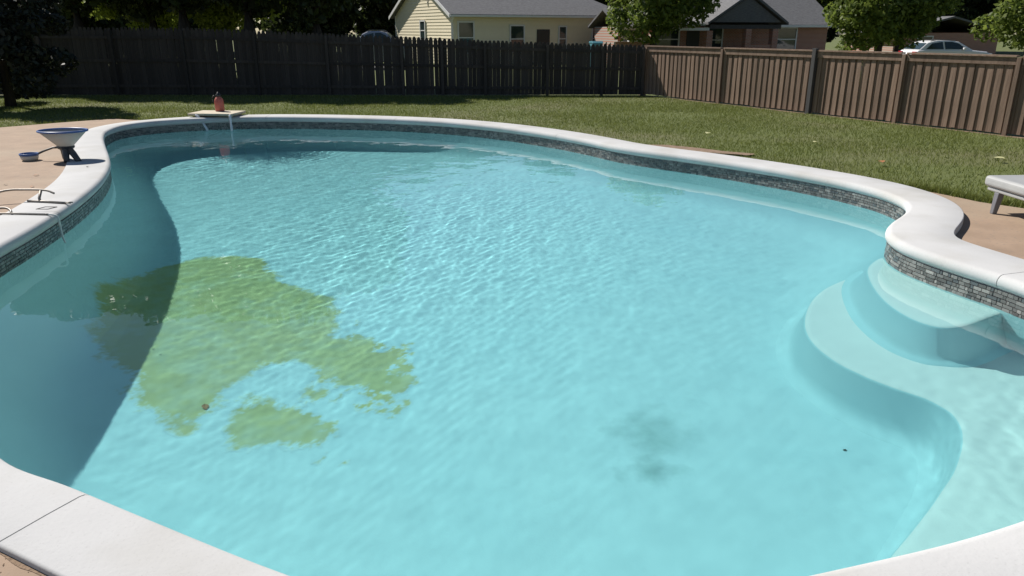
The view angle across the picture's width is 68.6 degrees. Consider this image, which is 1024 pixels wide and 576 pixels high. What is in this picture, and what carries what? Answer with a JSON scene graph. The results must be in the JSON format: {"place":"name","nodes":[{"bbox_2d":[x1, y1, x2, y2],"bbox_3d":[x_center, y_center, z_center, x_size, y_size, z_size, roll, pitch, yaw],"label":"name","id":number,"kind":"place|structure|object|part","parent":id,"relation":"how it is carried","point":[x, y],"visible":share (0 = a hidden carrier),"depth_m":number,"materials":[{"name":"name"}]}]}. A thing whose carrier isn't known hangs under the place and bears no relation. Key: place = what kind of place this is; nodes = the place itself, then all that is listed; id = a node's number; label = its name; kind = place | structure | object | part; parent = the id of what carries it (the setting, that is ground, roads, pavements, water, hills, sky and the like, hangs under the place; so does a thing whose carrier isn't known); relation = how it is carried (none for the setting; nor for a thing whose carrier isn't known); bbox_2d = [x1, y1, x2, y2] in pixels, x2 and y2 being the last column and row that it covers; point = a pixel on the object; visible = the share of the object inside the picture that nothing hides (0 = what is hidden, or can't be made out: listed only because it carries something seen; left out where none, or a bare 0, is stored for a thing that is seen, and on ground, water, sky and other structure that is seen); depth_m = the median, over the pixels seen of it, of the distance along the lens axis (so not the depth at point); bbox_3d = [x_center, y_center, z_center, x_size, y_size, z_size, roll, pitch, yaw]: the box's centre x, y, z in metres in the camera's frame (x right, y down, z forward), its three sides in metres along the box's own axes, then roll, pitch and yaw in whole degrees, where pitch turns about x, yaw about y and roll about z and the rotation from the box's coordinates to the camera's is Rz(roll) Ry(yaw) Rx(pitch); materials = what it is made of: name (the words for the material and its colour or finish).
{"place":"outdoors","nodes":[
{"label":"outdoors","id":0,"kind":"place"},
{"bbox_2d":[36,127,88,162],"bbox_3d":[-7.290,-2.320,12.209,0.813,0.510,0.626,0,19,0],"label":"bowl on stand","id":1,"kind":"object","parent":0,"point":[64,140],"visible":0.99,"depth_m":12.07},
{"bbox_2d":[360,30,412,67],"bbox_3d":[-7.305,-13.664,42.949,3.314,2.119,2.020,-1,19,-2],"label":"parked van","id":2,"kind":"object","parent":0,"point":[377,33],"visible":0.16,"depth_m":42.03,"materials":[{"name":"silver metal"}]},
{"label":"side window","id":3,"kind":"part","parent":2,"relation":"part of","materials":[{"name":"glass"}]},
{"bbox_2d":[389,0,606,63],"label":"cream house","id":4,"kind":"structure","parent":0,"point":[566,22],"depth_m":49.86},
{"bbox_2d":[419,20,425,39],"bbox_3d":[-6.123,-17.626,51.345,0.070,1.330,0.980,-10,21,-26],"label":"window","id":5,"kind":"structure","parent":4,"relation":"in","point":[422,25],"depth_m":51.32,"materials":[{"name":"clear glass"}]},
{"bbox_2d":[457,21,474,45],"bbox_3d":[-2.918,-15.944,47.763,1.180,1.980,0.070,-10,21,-26],"label":"window","id":6,"kind":"structure","parent":4,"relation":"in","point":[465,29],"depth_m":47.63,"materials":[{"name":"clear glass"}]},
{"bbox_2d":[509,25,524,43],"bbox_3d":[0.351,-16.415,49.441,1.130,1.780,0.070,-10,21,-26],"label":"window","id":7,"kind":"structure","parent":4,"relation":"in","point":[516,32],"depth_m":49.34,"materials":[{"name":"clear glass"}]},
{"bbox_2d":[537,29,549,62],"bbox_3d":[2.100,-16.280,50.507,1.000,2.150,0.024,-10,21,-26],"label":"door","id":8,"kind":"structure","parent":4,"relation":"in","point":[543,35],"depth_m":50.30,"materials":[{"name":"brown wood"}]},
{"bbox_2d":[558,26,566,47],"bbox_3d":[3.441,-16.950,50.995,0.680,1.680,0.070,-10,21,-26],"label":"window","id":9,"kind":"structure","parent":4,"relation":"in","point":[562,30],"depth_m":50.91,"materials":[{"name":"clear glass"}]},
{"bbox_2d":[591,28,594,40],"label":"window","id":10,"kind":"structure","parent":4,"relation":"in","point":[592,34],"depth_m":51.99,"materials":[{"name":"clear glass"}]},
{"bbox_2d":[0,34,1023,207],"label":"lawn","id":11,"kind":"structure","parent":0,"point":[1000,50],"depth_m":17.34,"materials":[{"name":"green plant"}]},
{"bbox_2d":[0,2,10,25],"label":"tree","id":12,"kind":"object","parent":11,"relation":"on","point":[3,6],"visible":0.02,"depth_m":68.39,"materials":[{"name":"green plant"}]},
{"bbox_2d":[0,0,79,106],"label":"evergreen shrub","id":13,"kind":"object","parent":11,"relation":"on","point":[17,32],"visible":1,"depth_m":20.91,"materials":[{"name":"green plant"}]},
{"bbox_2d":[1,115,136,126],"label":"grass edge","id":14,"kind":"object","parent":11,"relation":"on","point":[129,118],"depth_m":17.83,"materials":[{"name":"green plant"}]},
{"bbox_2d":[19,2,139,62],"bbox_3d":[-24.485,-18.326,42.582,10.662,11.247,9.166,11,22,29],"label":"tree","id":15,"kind":"object","parent":11,"relation":"on","point":[118,22],"visible":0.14,"depth_m":41.62,"materials":[{"name":"green plant"}]},
{"bbox_2d":[44,0,132,29],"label":"tree","id":16,"kind":"object","parent":11,"relation":"on","point":[74,8],"visible":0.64,"depth_m":29.49,"materials":[{"name":"green plant"}]},
{"bbox_2d":[82,0,187,33],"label":"tree","id":17,"kind":"object","parent":11,"relation":"on","point":[165,20],"visible":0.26,"depth_m":33.12,"materials":[{"name":"green plant"}]},
{"bbox_2d":[110,0,178,34],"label":"tree","id":18,"kind":"object","parent":11,"relation":"on","point":[151,11],"visible":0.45,"depth_m":30.45,"materials":[{"name":"green plant"}]},
{"bbox_2d":[135,0,210,30],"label":"tree","id":19,"kind":"object","parent":11,"relation":"on","point":[183,7],"visible":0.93,"depth_m":28.29,"materials":[{"name":"green plant"}]},
{"bbox_2d":[139,15,215,53],"bbox_3d":[-25.418,-22.429,55.383,10.119,10.674,8.699,5,20,15],"label":"tree","id":20,"kind":"object","parent":11,"relation":"on","point":[192,25],"visible":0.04,"depth_m":54.10,"materials":[{"name":"green plant"}]},
{"bbox_2d":[167,0,286,37],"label":"tree","id":21,"kind":"object","parent":11,"relation":"on","point":[222,17],"visible":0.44,"depth_m":31.50,"materials":[{"name":"green plant"}]},
{"bbox_2d":[203,0,287,58],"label":"tree","id":22,"kind":"object","parent":11,"relation":"on","point":[251,9],"visible":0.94,"depth_m":28.29,"materials":[{"name":"green plant"}]},
{"bbox_2d":[253,15,284,31],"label":"tree","id":23,"kind":"object","parent":11,"relation":"on","point":[257,24],"visible":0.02,"depth_m":73.51,"materials":[{"name":"green plant"}]},
{"bbox_2d":[261,0,360,48],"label":"tree","id":24,"kind":"object","parent":11,"relation":"on","point":[335,24],"visible":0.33,"depth_m":59.15,"materials":[{"name":"green plant"}]},
{"bbox_2d":[282,0,358,51],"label":"tree","id":25,"kind":"object","parent":11,"relation":"on","point":[310,11],"visible":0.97,"depth_m":28.47,"materials":[{"name":"green plant"}]},
{"bbox_2d":[0,27,645,95],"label":"picket fence","id":26,"kind":"object","parent":11,"relation":"on","point":[149,61],"visible":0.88,"depth_m":25.31,"materials":[{"name":"brown wood"}]},
{"bbox_2d":[341,5,367,35],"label":"tree","id":27,"kind":"object","parent":11,"relation":"on","point":[349,28],"depth_m":71.06,"materials":[{"name":"green plant"}]},
{"bbox_2d":[353,0,397,37],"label":"tree","id":28,"kind":"object","parent":11,"relation":"on","point":[374,14],"visible":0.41,"depth_m":62.07,"materials":[{"name":"green plant"}]},
{"bbox_2d":[589,41,602,65],"bbox_3d":[4.745,-13.208,42.542,0.640,1.517,0.749,-4,19,-11],"label":"wheelie bin","id":29,"kind":"object","parent":11,"relation":"on","point":[595,42],"visible":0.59,"depth_m":42.06,"materials":[{"name":"plastic"}]},
{"bbox_2d":[594,0,609,4],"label":"tree","id":30,"kind":"object","parent":11,"relation":"on","point":[604,2],"visible":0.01,"depth_m":71.55,"materials":[{"name":"green plant"}]},
{"bbox_2d":[605,0,721,45],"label":"tree","id":31,"kind":"object","parent":11,"relation":"on","point":[665,16],"visible":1,"depth_m":42.59,"materials":[{"name":"green plant"}]},
{"bbox_2d":[654,145,753,154],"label":"bare soil","id":32,"kind":"structure","parent":11,"relation":"on","point":[699,149],"depth_m":13.69,"materials":[{"name":"brown soil"}]},
{"bbox_2d":[816,0,837,9],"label":"tree","id":33,"kind":"object","parent":11,"relation":"on","point":[823,3],"visible":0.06,"depth_m":55.60,"materials":[{"name":"green plant"}]},
{"bbox_2d":[643,45,1023,135],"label":"board fence","id":34,"kind":"object","parent":11,"relation":"on","point":[982,92],"visible":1,"depth_m":18.65,"materials":[{"name":"brown wood"}]},
{"bbox_2d":[643,95,1023,137],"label":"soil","id":35,"kind":"structure","parent":11,"relation":"on","point":[862,119],"depth_m":18.36,"materials":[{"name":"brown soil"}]},
{"bbox_2d":[826,27,841,42],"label":"tree","id":36,"kind":"object","parent":11,"relation":"on","point":[831,34],"visible":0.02,"depth_m":72.41,"materials":[{"name":"green plant"}]},
{"bbox_2d":[822,0,955,70],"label":"tree","id":37,"kind":"object","parent":11,"relation":"on","point":[878,23],"visible":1,"depth_m":34.87,"materials":[{"name":"green plant"}]},
{"bbox_2d":[893,0,964,51],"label":"tree","id":38,"kind":"object","parent":11,"relation":"on","point":[956,3],"visible":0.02,"depth_m":52.19,"materials":[{"name":"green plant"}]},
{"bbox_2d":[930,0,961,32],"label":"tree","id":39,"kind":"object","parent":11,"relation":"on","point":[957,14],"depth_m":69.14,"materials":[{"name":"green plant"}]},
{"bbox_2d":[900,179,1023,207],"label":"grass edge","id":40,"kind":"object","parent":11,"relation":"on","point":[975,197],"depth_m":9.91,"materials":[{"name":"green plant"}]},
{"bbox_2d":[930,0,1009,34],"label":"tree","id":41,"kind":"object","parent":11,"relation":"on","point":[970,10],"visible":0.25,"depth_m":72.36,"materials":[{"name":"green plant"}]},
{"bbox_2d":[968,0,1023,51],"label":"tree","id":42,"kind":"object","parent":11,"relation":"on","point":[1008,20],"visible":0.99,"depth_m":35.92,"materials":[{"name":"green plant"}]},
{"bbox_2d":[0,119,1023,575],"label":"patio","id":43,"kind":"structure","parent":0,"point":[1000,231],"depth_m":9.90,"materials":[{"name":"beige concrete"}]},
{"bbox_2d":[0,552,47,575],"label":"joint soil","id":44,"kind":"structure","parent":43,"relation":"on","point":[19,564],"depth_m":3.01,"materials":[{"name":"brown soil"}]},
{"bbox_2d":[19,152,38,160],"bbox_3d":[-7.880,-2.143,12.249,0.286,0.115,0.286,0,19,0],"label":"bowl","id":45,"kind":"object","parent":43,"relation":"on","point":[29,156],"visible":0.98,"depth_m":12.16,"materials":[{"name":"plastic"}]},
{"bbox_2d":[0,114,1023,575],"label":"swimming pool","id":46,"kind":"structure","parent":43,"relation":"in","point":[50,528],"depth_m":7.36,"materials":[{"name":"concrete"}]},
{"bbox_2d":[0,207,47,214],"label":"metal rod","id":47,"kind":"object","parent":46,"relation":"on","point":[9,209],"visible":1,"depth_m":8.57,"materials":[{"name":"metal"}]},
{"bbox_2d":[0,189,72,203],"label":"metal rail","id":48,"kind":"object","parent":46,"relation":"on","point":[39,196],"visible":1,"depth_m":9.20,"materials":[{"name":"metal"}]},
{"bbox_2d":[45,213,65,242],"bbox_3d":[-5.200,-0.673,8.588,0.248,0.359,0.060,7,20,20],"label":"cord","id":49,"kind":"object","parent":46,"relation":"hanging from","point":[60,227],"visible":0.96,"depth_m":8.57,"materials":[{"name":"grey plastic"}]},
{"bbox_2d":[188,110,245,116],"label":"spillway slab","id":50,"kind":"structure","parent":46,"relation":"on","point":[214,113],"depth_m":18.28,"materials":[{"name":"stone"}]},
{"bbox_2d":[195,114,208,130],"bbox_3d":[-7.482,-3.989,18.093,0.433,0.404,0.068,12,22,30],"label":"water jet","id":51,"kind":"object","parent":50,"relation":"attached to","point":[203,123],"visible":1,"depth_m":18.05,"materials":[{"name":"white"}]},
{"bbox_2d":[212,92,224,111],"bbox_3d":[-7.249,-4.604,18.523,0.246,0.465,0.223,-15,24,-37],"label":"jug","id":52,"kind":"object","parent":50,"relation":"on","point":[218,101],"visible":1,"depth_m":18.47,"materials":[{"name":"red plastic"}]},
{"bbox_2d":[229,114,232,130],"bbox_3d":[-6.749,-3.961,18.004,0.068,0.394,0.210,-6,20,-18],"label":"water jet","id":53,"kind":"object","parent":50,"relation":"attached to","point":[230,119],"visible":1,"depth_m":17.98,"materials":[{"name":"white"}]},
{"bbox_2d":[0,129,1023,575],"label":"water","id":54,"kind":"structure","parent":46,"relation":"in","point":[330,353],"depth_m":5.40,"materials":[{"name":"blue liquid"}]},
{"bbox_2d":[985,175,1023,213],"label":"sun lounger","id":55,"kind":"object","parent":43,"relation":"on","point":[1000,186],"visible":1,"depth_m":8.84,"materials":[{"name":"white plastic"}]},
{"bbox_2d":[237,19,1022,33],"label":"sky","id":56,"kind":"structure","parent":0,"point":[259,21],"materials":[{"name":"white"}]},
{"bbox_2d":[588,0,831,66],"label":"brick house","id":57,"kind":"structure","parent":0,"point":[784,24],"depth_m":48.30,"materials":[{"name":"brown brick"}]},
{"bbox_2d":[621,29,638,41],"bbox_3d":[7.464,-15.610,46.947,1.380,1.180,0.070,-5,20,-15],"label":"window","id":58,"kind":"structure","parent":57,"relation":"in","point":[624,40],"depth_m":46.85,"materials":[{"name":"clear glass"}]},
{"bbox_2d":[656,28,679,47],"bbox_3d":[9.798,-15.747,47.498,1.780,1.380,0.070,-5,20,-15],"label":"window","id":59,"kind":"structure","parent":57,"relation":"in","point":[673,39],"depth_m":47.57,"materials":[{"name":"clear glass"}]},
{"bbox_2d":[686,31,699,46],"bbox_3d":[11.574,-15.423,48.169,0.900,2.050,0.046,-5,20,-15],"label":"door","id":60,"kind":"structure","parent":57,"relation":"in","point":[692,39],"depth_m":47.97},
{"bbox_2d":[704,27,723,48],"bbox_3d":[12.976,-15.997,48.379,1.380,1.580,0.070,-5,20,-15],"label":"window","id":61,"kind":"structure","parent":57,"relation":"in","point":[717,40],"depth_m":48.42,"materials":[{"name":"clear glass"}]},
{"bbox_2d":[777,27,797,50],"bbox_3d":[18.161,-16.503,49.773,1.680,1.530,0.070,-5,20,-15],"label":"window","id":62,"kind":"structure","parent":57,"relation":"in","point":[787,36],"depth_m":49.80,"materials":[{"name":"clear glass"}]},
{"bbox_2d":[836,16,997,54],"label":"grey roof house","id":63,"kind":"structure","parent":0,"point":[952,28],"depth_m":59.90,"materials":[{"name":"brick"}]},
{"bbox_2d":[916,36,933,41],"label":"window","id":64,"kind":"structure","parent":63,"relation":"in","point":[925,37],"depth_m":59.13,"materials":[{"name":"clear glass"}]},
{"bbox_2d":[898,39,991,55],"bbox_3d":[25.031,-13.547,43.414,4.602,1.597,2.020,-1,19,-4],"label":"parked car","id":65,"kind":"object","parent":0,"point":[938,46],"visible":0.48,"depth_m":42.53,"materials":[{"name":"paint"}]},
{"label":"rear window","id":66,"kind":"part","parent":65,"relation":"part of","materials":[{"name":"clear glass"}]},
{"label":"side window","id":67,"kind":"part","parent":65,"relation":"part of","materials":[{"name":"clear glass"}]},
{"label":"side window","id":68,"kind":"part","parent":65,"relation":"part of","materials":[{"name":"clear glass"}]}
]}

